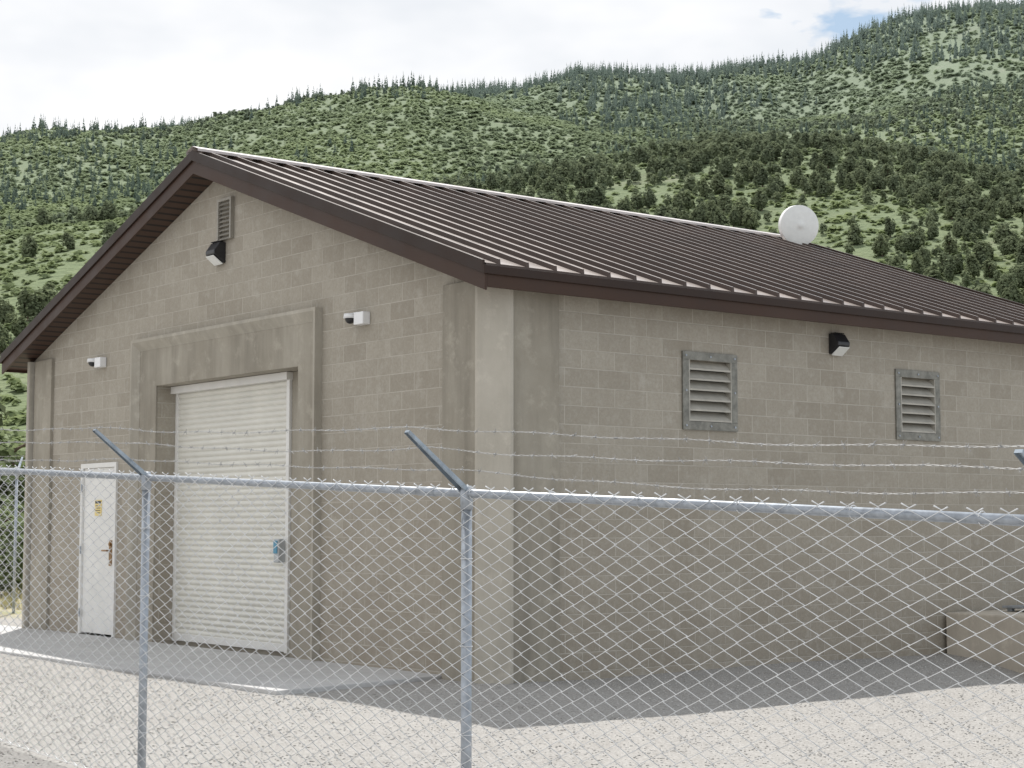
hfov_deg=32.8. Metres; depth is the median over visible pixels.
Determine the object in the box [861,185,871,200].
juniper tree
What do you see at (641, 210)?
juniper tree
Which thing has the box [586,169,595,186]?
juniper tree
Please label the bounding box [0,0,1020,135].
sky
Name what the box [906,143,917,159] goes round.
juniper tree
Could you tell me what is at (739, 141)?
juniper tree
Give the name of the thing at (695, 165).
juniper tree
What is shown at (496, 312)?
building
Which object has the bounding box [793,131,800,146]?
juniper tree
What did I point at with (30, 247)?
juniper tree
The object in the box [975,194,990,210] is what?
juniper tree
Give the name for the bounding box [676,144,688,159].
juniper tree
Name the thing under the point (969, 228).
juniper tree
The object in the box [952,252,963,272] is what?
juniper tree
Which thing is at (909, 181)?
juniper tree
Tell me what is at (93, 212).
juniper tree
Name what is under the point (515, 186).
juniper tree
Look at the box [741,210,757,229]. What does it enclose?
juniper tree
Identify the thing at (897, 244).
juniper tree
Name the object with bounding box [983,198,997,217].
juniper tree
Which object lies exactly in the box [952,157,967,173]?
juniper tree
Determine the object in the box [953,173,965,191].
juniper tree
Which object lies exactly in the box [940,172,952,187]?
juniper tree
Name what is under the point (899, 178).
juniper tree
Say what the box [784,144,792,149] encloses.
juniper tree
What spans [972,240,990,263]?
juniper tree
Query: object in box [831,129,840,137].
juniper tree
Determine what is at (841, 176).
juniper tree
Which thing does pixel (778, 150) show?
juniper tree
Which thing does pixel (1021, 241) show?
juniper tree
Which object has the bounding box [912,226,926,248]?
juniper tree
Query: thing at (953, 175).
juniper tree
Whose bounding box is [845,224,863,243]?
juniper tree
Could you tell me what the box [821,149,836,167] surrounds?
juniper tree
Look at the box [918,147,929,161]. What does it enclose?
juniper tree
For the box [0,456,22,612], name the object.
chain link fence
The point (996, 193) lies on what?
juniper tree
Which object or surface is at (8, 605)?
dry grass
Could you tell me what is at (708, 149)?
juniper tree
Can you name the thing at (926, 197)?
juniper tree
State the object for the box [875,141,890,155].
juniper tree
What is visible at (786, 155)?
juniper tree
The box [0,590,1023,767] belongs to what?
ground
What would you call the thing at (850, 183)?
juniper tree
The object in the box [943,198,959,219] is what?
juniper tree
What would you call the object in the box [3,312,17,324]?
juniper tree
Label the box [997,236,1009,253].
juniper tree
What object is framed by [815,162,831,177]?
juniper tree
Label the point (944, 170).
juniper tree
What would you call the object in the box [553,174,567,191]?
juniper tree
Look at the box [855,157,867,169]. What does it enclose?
juniper tree
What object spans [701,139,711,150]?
juniper tree
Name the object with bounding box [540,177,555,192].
juniper tree
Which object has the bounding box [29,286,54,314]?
juniper tree
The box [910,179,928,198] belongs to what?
juniper tree
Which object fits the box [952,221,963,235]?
juniper tree
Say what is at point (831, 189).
juniper tree
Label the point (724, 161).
juniper tree
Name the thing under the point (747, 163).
juniper tree
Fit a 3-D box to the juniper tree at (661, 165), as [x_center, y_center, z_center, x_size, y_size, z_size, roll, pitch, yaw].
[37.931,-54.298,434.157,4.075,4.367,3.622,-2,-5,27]
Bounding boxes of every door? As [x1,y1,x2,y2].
[78,462,117,636]
[171,371,297,657]
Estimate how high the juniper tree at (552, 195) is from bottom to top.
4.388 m
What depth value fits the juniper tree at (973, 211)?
352.76 m
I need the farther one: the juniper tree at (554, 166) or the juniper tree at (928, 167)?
the juniper tree at (554, 166)
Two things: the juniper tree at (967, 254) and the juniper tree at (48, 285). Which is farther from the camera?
the juniper tree at (967, 254)
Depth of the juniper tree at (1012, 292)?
267.20 m
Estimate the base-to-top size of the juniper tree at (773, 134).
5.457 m
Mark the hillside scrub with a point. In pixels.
(500, 112)
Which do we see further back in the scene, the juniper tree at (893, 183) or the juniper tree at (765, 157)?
the juniper tree at (765, 157)
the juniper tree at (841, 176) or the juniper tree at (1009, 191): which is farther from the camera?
the juniper tree at (841, 176)
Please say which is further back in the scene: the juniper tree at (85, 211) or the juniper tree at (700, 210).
the juniper tree at (85, 211)
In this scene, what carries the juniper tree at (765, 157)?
on the hillside
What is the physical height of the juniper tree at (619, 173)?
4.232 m
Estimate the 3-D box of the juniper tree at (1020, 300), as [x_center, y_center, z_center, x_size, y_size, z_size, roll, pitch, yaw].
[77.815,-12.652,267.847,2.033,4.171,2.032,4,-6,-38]
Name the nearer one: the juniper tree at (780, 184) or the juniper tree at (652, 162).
the juniper tree at (780, 184)
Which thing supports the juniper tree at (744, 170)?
on the hillside
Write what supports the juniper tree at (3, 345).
on the hillside
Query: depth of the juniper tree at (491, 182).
439.93 m
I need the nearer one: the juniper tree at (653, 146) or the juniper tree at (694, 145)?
the juniper tree at (694, 145)
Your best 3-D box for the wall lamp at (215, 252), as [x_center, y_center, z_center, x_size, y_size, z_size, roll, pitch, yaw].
[-3.400,-1.501,19.957,0.155,0.269,0.208,4,-6,-38]
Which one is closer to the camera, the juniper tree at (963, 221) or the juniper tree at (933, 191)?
the juniper tree at (963, 221)
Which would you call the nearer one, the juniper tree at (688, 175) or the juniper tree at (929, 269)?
the juniper tree at (929, 269)
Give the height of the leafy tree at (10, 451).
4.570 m
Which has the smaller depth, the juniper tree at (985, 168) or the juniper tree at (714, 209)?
the juniper tree at (714, 209)
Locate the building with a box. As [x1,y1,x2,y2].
[0,146,1023,683]
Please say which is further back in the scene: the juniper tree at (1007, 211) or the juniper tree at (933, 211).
the juniper tree at (1007, 211)
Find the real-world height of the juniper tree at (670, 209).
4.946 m
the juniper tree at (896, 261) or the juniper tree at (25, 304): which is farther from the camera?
the juniper tree at (896, 261)
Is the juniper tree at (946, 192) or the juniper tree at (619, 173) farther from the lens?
the juniper tree at (619, 173)
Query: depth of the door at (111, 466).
22.16 m
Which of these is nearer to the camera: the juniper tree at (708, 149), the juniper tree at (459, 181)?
the juniper tree at (459, 181)
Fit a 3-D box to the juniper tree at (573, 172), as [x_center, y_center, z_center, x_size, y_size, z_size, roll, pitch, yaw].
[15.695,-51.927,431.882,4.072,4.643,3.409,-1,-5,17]
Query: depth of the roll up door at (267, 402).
19.94 m
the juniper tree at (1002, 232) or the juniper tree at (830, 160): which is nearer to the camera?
the juniper tree at (1002, 232)
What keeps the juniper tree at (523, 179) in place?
on the hillside
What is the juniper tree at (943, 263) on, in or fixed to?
on the hillside
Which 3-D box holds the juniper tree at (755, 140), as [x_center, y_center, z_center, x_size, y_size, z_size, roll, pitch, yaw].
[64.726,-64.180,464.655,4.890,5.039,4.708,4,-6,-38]
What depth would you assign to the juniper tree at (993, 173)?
410.36 m
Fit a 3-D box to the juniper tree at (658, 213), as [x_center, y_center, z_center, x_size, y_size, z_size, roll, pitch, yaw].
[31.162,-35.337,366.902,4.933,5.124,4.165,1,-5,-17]
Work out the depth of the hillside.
947.80 m
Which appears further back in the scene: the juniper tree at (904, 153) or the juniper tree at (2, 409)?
the juniper tree at (904, 153)
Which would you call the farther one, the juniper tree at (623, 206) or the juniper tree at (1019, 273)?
the juniper tree at (623, 206)
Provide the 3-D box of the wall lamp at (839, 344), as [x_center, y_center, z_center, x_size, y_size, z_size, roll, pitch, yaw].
[3.521,-0.428,18.716,0.190,0.246,0.141,4,-6,-38]
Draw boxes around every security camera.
[87,357,105,367]
[343,311,369,325]
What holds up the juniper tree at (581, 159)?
on the hillside
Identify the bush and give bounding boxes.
[0,498,23,592]
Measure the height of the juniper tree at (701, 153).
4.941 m
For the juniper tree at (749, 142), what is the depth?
457.82 m
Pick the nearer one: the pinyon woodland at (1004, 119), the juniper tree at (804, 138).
the juniper tree at (804, 138)
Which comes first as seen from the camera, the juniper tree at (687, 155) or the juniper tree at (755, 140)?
the juniper tree at (687, 155)
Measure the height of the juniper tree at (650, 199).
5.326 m
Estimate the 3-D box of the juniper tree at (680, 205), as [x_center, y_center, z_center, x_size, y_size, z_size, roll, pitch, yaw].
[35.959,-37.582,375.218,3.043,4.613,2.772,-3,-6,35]
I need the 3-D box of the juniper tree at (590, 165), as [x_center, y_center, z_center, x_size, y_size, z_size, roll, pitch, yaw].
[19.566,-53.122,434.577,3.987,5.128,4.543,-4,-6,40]
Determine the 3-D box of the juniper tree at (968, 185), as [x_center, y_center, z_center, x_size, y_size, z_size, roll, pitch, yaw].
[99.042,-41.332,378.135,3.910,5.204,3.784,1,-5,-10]
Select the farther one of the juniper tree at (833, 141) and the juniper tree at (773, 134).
the juniper tree at (773, 134)
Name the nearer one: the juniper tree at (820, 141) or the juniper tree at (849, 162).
the juniper tree at (849, 162)
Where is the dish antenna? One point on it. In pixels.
(798, 224)
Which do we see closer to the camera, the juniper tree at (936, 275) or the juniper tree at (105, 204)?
the juniper tree at (936, 275)
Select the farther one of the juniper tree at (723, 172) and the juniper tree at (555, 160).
the juniper tree at (555, 160)
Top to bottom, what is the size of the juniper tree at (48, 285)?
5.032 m
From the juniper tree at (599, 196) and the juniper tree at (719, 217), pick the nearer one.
the juniper tree at (719, 217)
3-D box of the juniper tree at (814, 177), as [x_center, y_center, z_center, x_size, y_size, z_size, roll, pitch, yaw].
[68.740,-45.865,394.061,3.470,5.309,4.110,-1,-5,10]
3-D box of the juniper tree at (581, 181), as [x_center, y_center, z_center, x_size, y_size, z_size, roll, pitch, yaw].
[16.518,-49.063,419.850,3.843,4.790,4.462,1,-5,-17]
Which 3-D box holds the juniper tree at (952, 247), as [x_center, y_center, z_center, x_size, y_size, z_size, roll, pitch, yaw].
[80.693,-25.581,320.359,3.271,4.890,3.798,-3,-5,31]
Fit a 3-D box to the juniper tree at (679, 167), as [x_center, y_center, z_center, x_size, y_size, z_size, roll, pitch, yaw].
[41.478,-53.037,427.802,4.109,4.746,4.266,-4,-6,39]
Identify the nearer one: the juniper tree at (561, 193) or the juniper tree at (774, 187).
the juniper tree at (774, 187)
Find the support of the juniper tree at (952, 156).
on the hillside
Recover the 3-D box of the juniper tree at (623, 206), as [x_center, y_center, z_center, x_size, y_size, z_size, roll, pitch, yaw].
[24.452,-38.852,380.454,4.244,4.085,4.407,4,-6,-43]
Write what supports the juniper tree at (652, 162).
on the hillside
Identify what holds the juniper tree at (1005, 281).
on the hillside
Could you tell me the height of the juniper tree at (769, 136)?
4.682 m
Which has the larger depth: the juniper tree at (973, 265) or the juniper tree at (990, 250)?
the juniper tree at (990, 250)
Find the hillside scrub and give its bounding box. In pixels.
[0,6,1023,455]
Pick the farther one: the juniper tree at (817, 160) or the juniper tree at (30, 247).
the juniper tree at (817, 160)
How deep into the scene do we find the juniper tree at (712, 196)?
378.94 m
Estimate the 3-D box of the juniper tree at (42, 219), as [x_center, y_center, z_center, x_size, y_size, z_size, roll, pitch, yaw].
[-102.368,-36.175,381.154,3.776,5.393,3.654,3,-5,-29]
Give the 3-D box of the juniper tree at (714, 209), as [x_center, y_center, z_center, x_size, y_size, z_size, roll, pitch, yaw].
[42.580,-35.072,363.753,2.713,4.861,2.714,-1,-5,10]
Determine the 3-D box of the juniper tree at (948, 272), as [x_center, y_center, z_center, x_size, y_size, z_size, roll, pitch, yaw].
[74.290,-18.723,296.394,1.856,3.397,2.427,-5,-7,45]
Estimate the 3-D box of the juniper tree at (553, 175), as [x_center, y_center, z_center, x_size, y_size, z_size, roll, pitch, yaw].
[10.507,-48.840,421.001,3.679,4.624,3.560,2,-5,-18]
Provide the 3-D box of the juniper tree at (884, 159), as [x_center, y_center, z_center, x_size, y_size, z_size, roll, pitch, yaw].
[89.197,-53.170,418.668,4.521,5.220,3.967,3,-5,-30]
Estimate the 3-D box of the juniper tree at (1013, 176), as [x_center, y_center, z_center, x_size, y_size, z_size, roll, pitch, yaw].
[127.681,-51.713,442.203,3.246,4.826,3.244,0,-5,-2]
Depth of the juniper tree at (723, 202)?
377.15 m
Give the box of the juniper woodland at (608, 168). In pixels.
[6,130,1023,455]
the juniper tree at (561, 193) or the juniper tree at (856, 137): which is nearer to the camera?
the juniper tree at (561, 193)
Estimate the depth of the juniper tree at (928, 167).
405.40 m
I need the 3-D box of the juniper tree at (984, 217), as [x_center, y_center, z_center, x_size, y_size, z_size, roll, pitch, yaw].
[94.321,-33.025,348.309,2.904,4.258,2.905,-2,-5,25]
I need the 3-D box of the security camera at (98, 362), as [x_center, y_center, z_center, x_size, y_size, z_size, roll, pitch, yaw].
[-5.340,-0.278,22.327,0.147,0.140,0.327,4,-6,-38]
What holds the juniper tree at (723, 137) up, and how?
on the hillside
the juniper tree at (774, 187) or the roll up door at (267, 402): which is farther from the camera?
the juniper tree at (774, 187)
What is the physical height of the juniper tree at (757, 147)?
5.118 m
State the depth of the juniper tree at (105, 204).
388.13 m
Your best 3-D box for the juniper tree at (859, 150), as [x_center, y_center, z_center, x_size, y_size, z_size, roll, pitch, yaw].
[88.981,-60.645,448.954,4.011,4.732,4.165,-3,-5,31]
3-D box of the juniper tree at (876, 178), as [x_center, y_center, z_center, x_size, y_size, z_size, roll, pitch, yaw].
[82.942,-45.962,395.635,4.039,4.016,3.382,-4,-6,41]
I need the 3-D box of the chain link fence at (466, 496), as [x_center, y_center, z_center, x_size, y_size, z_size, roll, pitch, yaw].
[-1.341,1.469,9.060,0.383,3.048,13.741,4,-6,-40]
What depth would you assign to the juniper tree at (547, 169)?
447.83 m
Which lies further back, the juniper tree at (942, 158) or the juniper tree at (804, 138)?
the juniper tree at (804, 138)
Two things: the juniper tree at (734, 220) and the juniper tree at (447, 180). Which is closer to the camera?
the juniper tree at (734, 220)
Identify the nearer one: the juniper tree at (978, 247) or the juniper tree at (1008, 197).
the juniper tree at (978, 247)
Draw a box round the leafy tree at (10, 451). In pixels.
[0,428,25,538]
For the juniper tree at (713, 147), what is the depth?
445.95 m
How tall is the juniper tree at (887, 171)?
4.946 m
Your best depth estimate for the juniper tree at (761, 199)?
377.19 m
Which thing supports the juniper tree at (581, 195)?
on the hillside
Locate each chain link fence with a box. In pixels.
[0,424,1023,767]
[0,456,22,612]
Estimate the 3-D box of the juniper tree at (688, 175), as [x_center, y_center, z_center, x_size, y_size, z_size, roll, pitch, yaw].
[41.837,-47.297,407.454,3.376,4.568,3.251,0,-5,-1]
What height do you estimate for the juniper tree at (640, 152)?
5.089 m
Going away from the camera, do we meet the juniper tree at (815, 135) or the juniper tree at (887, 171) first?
the juniper tree at (887, 171)
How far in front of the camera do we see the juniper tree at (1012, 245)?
316.91 m
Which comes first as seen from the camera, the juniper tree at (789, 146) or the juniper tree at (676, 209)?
the juniper tree at (676, 209)
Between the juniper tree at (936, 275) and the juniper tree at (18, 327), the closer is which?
the juniper tree at (18, 327)
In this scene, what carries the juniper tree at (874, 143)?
on the hillside
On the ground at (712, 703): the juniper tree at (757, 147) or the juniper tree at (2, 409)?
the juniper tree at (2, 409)
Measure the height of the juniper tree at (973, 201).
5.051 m
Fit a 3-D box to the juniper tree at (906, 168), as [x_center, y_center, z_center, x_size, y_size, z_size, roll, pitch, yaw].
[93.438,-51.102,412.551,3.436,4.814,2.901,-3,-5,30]
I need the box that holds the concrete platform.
[946,605,1023,672]
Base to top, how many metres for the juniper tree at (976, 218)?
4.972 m
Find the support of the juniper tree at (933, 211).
on the hillside
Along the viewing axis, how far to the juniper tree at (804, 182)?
391.96 m
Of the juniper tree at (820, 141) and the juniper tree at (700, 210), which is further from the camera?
the juniper tree at (820, 141)
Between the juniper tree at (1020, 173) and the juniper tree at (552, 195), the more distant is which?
the juniper tree at (1020, 173)
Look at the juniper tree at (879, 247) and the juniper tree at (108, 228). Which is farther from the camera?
the juniper tree at (108, 228)
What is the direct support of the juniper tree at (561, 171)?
on the hillside
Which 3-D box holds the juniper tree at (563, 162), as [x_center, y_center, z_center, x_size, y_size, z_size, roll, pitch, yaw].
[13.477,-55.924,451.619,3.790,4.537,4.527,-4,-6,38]
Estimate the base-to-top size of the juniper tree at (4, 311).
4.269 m
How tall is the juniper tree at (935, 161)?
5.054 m
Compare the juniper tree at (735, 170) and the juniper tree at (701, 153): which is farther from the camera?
the juniper tree at (701, 153)
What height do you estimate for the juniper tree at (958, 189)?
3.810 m
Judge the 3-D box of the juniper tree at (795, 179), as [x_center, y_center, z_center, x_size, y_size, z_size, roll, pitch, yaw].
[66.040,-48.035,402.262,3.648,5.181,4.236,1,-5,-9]
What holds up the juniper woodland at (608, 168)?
on the hillside
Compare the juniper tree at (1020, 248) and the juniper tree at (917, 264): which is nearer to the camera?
the juniper tree at (917, 264)
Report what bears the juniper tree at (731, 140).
on the hillside
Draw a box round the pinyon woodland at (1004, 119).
[0,78,1023,230]
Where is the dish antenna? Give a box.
[778,205,818,244]
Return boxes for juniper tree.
[0,297,15,323]
[0,323,11,343]
[0,336,6,353]
[0,388,12,462]
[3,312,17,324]
[11,315,26,336]
[15,288,42,320]
[21,234,38,257]
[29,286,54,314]
[35,206,52,225]
[42,281,57,299]
[60,231,74,248]
[81,205,98,220]
[84,205,98,220]
[96,207,103,220]
[100,199,116,219]
[102,221,117,235]
[103,203,118,220]
[442,178,452,184]
[454,178,463,185]
[466,179,478,188]
[486,171,497,188]
[508,174,523,194]
[511,173,525,187]
[515,167,525,180]
[535,164,550,176]
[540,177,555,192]
[547,190,557,200]
[549,173,557,181]
[550,162,558,172]
[551,157,560,167]
[552,165,569,177]
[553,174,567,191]
[554,182,568,201]
[557,159,571,173]
[567,166,580,181]
[572,199,583,204]
[573,171,588,187]
[574,186,586,202]
[575,162,584,172]
[577,157,584,163]
[582,188,596,205]
[583,161,596,178]
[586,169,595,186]
[592,183,605,204]
[600,203,610,208]
[613,164,625,178]
[614,198,632,211]
[629,191,644,208]
[634,146,650,162]
[638,208,649,214]
[643,186,657,206]
[646,156,658,172]
[649,140,657,155]
[653,204,669,216]
[657,157,670,169]
[662,205,673,212]
[669,211,679,218]
[671,159,687,174]
[672,193,680,207]
[673,207,680,217]
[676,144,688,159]
[676,189,694,209]
[676,199,685,215]
[682,150,691,163]
[684,172,695,188]
[689,142,698,153]
[689,153,702,171]
[689,209,704,222]
[691,149,705,165]
[691,204,706,222]
[699,178,712,197]
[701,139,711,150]
[702,147,714,163]
[705,200,716,215]
[708,194,717,205]
[709,142,718,156]
[709,204,719,223]
[711,172,726,192]
[713,208,727,225]
[714,160,732,176]
[716,193,732,210]
[719,129,731,137]
[720,133,728,141]
[721,156,732,176]
[727,137,735,152]
[728,209,741,226]
[730,137,745,150]
[731,130,740,137]
[731,195,752,209]
[733,162,747,178]
[736,164,749,180]
[737,204,747,225]
[739,159,751,172]
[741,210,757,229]
[744,136,753,150]
[748,142,761,157]
[750,134,761,146]
[750,160,765,177]
[752,168,770,186]
[754,189,767,210]
[760,148,770,163]
[761,134,771,147]
[762,145,774,159]
[768,130,776,141]
[768,181,782,198]
[770,141,782,158]
[771,176,785,191]
[780,148,792,166]
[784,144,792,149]
[789,166,804,184]
[791,146,803,163]
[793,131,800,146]
[798,132,809,147]
[799,175,809,193]
[807,152,819,166]
[808,170,821,190]
[811,132,821,147]
[812,153,825,164]
[814,178,828,196]
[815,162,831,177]
[817,133,830,148]
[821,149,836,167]
[825,134,840,148]
[825,180,834,195]
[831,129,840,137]
[837,166,847,187]
[841,154,857,173]
[844,172,855,190]
[845,132,861,146]
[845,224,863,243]
[851,141,864,154]
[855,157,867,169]
[855,165,864,181]
[857,169,869,184]
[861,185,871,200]
[868,137,879,150]
[870,173,883,188]
[871,233,889,256]
[874,153,892,170]
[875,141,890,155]
[881,162,894,180]
[884,216,895,236]
[887,175,898,191]
[887,255,904,267]
[894,234,905,249]
[895,172,903,183]
[898,148,910,161]
[899,158,912,175]
[899,229,922,251]
[903,173,917,189]
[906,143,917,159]
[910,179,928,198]
[910,252,924,273]
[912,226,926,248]
[917,185,932,205]
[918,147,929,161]
[918,245,930,264]
[919,262,930,274]
[923,161,935,176]
[923,266,935,275]
[925,208,938,221]
[926,221,938,238]
[927,269,946,281]
[928,182,943,199]
[932,158,950,172]
[936,252,956,275]
[938,150,947,165]
[938,184,960,205]
[939,165,948,178]
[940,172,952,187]
[941,232,958,255]
[942,264,954,281]
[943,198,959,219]
[947,151,960,160]
[949,170,961,184]
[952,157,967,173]
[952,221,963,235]
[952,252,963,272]
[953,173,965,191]
[953,186,961,195]
[955,198,970,216]
[956,217,968,225]
[959,183,975,194]
[959,193,977,206]
[961,219,977,240]
[964,186,977,198]
[964,207,978,219]
[964,251,975,263]
[965,254,980,277]
[968,181,981,195]
[969,207,977,219]
[970,211,981,230]
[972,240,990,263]
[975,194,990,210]
[976,171,992,186]
[977,162,990,176]
[979,209,989,225]
[981,258,997,277]
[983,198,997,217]
[984,242,993,259]
[987,185,1002,199]
[988,166,998,181]
[993,222,1011,242]
[996,272,1018,294]
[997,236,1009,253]
[998,200,1013,217]
[998,273,1016,296]
[1000,282,1022,301]
[1001,186,1014,203]
[1004,194,1013,208]
[1004,236,1018,255]
[1009,171,1018,178]
[1011,194,1023,208]
[1011,262,1023,286]
[1013,238,1023,260]
[1016,166,1023,177]
[1016,243,1023,261]
[1017,292,1023,303]
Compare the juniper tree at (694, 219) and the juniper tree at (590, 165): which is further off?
the juniper tree at (590, 165)
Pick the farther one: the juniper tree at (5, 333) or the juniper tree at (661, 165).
the juniper tree at (661, 165)
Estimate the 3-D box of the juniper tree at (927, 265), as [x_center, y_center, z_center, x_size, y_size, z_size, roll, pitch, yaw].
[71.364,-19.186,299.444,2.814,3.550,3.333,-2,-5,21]
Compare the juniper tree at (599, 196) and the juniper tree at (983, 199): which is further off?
the juniper tree at (599, 196)
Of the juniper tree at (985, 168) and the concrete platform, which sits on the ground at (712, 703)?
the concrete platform
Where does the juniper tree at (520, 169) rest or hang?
on the hillside
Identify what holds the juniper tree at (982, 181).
on the hillside
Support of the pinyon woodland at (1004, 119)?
on the hillside
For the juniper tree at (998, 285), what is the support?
on the hillside
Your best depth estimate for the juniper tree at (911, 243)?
324.62 m
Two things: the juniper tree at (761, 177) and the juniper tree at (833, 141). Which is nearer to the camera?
the juniper tree at (761, 177)
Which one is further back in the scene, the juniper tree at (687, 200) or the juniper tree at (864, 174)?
the juniper tree at (864, 174)
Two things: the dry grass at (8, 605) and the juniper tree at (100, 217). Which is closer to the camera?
the dry grass at (8, 605)
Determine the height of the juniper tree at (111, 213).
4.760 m
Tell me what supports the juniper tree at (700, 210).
on the hillside
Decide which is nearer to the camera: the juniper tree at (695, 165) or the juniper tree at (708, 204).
the juniper tree at (708, 204)
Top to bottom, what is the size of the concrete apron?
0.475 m
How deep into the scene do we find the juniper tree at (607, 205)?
367.82 m
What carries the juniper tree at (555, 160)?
on the hillside
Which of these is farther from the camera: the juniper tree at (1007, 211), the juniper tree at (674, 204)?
the juniper tree at (674, 204)
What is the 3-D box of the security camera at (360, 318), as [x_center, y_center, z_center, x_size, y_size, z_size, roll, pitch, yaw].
[-1.584,-0.664,17.587,0.147,0.140,0.327,4,-6,-38]
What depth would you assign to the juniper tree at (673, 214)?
363.00 m
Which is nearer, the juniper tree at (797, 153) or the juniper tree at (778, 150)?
the juniper tree at (797, 153)
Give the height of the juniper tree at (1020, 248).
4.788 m
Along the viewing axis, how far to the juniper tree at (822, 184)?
386.91 m
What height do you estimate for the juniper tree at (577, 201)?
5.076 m
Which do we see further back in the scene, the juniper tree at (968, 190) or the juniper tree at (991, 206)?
the juniper tree at (968, 190)
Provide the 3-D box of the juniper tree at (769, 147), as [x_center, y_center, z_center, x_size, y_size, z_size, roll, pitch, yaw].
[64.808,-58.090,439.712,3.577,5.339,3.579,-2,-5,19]
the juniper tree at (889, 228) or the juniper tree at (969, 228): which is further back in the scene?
the juniper tree at (889, 228)
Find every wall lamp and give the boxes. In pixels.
[206,241,225,265]
[829,332,849,355]
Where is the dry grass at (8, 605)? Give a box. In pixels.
[0,583,22,609]
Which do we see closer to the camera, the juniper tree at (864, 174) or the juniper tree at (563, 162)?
the juniper tree at (864, 174)
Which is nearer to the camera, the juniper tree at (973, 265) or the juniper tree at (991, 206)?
the juniper tree at (973, 265)
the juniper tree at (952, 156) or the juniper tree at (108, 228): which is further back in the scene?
the juniper tree at (952, 156)
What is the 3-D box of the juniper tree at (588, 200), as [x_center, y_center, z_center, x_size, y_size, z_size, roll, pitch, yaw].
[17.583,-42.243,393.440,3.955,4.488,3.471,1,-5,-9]
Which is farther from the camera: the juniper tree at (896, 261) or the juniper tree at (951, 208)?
the juniper tree at (951, 208)
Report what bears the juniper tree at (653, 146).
on the hillside
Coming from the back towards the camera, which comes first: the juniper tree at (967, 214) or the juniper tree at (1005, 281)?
the juniper tree at (967, 214)
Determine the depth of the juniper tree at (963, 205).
358.94 m
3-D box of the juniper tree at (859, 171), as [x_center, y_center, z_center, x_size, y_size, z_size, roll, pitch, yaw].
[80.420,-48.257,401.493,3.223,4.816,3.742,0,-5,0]
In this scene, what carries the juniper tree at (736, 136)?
on the hillside
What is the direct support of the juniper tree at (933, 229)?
on the hillside
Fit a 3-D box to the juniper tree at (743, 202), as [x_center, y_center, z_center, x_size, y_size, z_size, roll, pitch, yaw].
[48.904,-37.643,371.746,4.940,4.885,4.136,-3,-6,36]
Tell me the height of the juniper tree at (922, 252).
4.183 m
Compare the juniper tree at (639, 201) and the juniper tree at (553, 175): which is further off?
the juniper tree at (553, 175)
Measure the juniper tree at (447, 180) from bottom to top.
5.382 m
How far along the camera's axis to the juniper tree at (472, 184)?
432.32 m
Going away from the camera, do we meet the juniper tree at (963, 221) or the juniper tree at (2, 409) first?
the juniper tree at (2, 409)
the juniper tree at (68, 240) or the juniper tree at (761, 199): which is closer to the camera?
the juniper tree at (68, 240)
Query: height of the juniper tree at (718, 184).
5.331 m
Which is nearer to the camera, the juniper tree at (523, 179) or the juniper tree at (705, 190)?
the juniper tree at (705, 190)
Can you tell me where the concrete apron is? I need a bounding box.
[0,625,440,694]
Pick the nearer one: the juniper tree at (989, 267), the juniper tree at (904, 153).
the juniper tree at (989, 267)
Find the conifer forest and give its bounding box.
[0,0,1023,229]
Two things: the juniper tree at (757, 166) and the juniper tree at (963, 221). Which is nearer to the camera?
the juniper tree at (963, 221)
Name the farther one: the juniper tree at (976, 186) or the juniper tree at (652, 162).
the juniper tree at (652, 162)
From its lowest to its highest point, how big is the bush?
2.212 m
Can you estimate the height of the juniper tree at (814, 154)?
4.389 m
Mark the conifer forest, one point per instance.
(655, 80)
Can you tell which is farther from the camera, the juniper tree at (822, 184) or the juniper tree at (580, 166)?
the juniper tree at (580, 166)
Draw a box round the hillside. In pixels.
[0,12,1023,450]
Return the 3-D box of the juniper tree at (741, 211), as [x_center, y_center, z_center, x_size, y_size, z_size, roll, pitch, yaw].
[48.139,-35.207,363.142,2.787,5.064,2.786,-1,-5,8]
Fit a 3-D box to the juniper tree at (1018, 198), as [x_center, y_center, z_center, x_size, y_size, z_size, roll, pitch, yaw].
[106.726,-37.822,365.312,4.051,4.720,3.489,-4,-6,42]

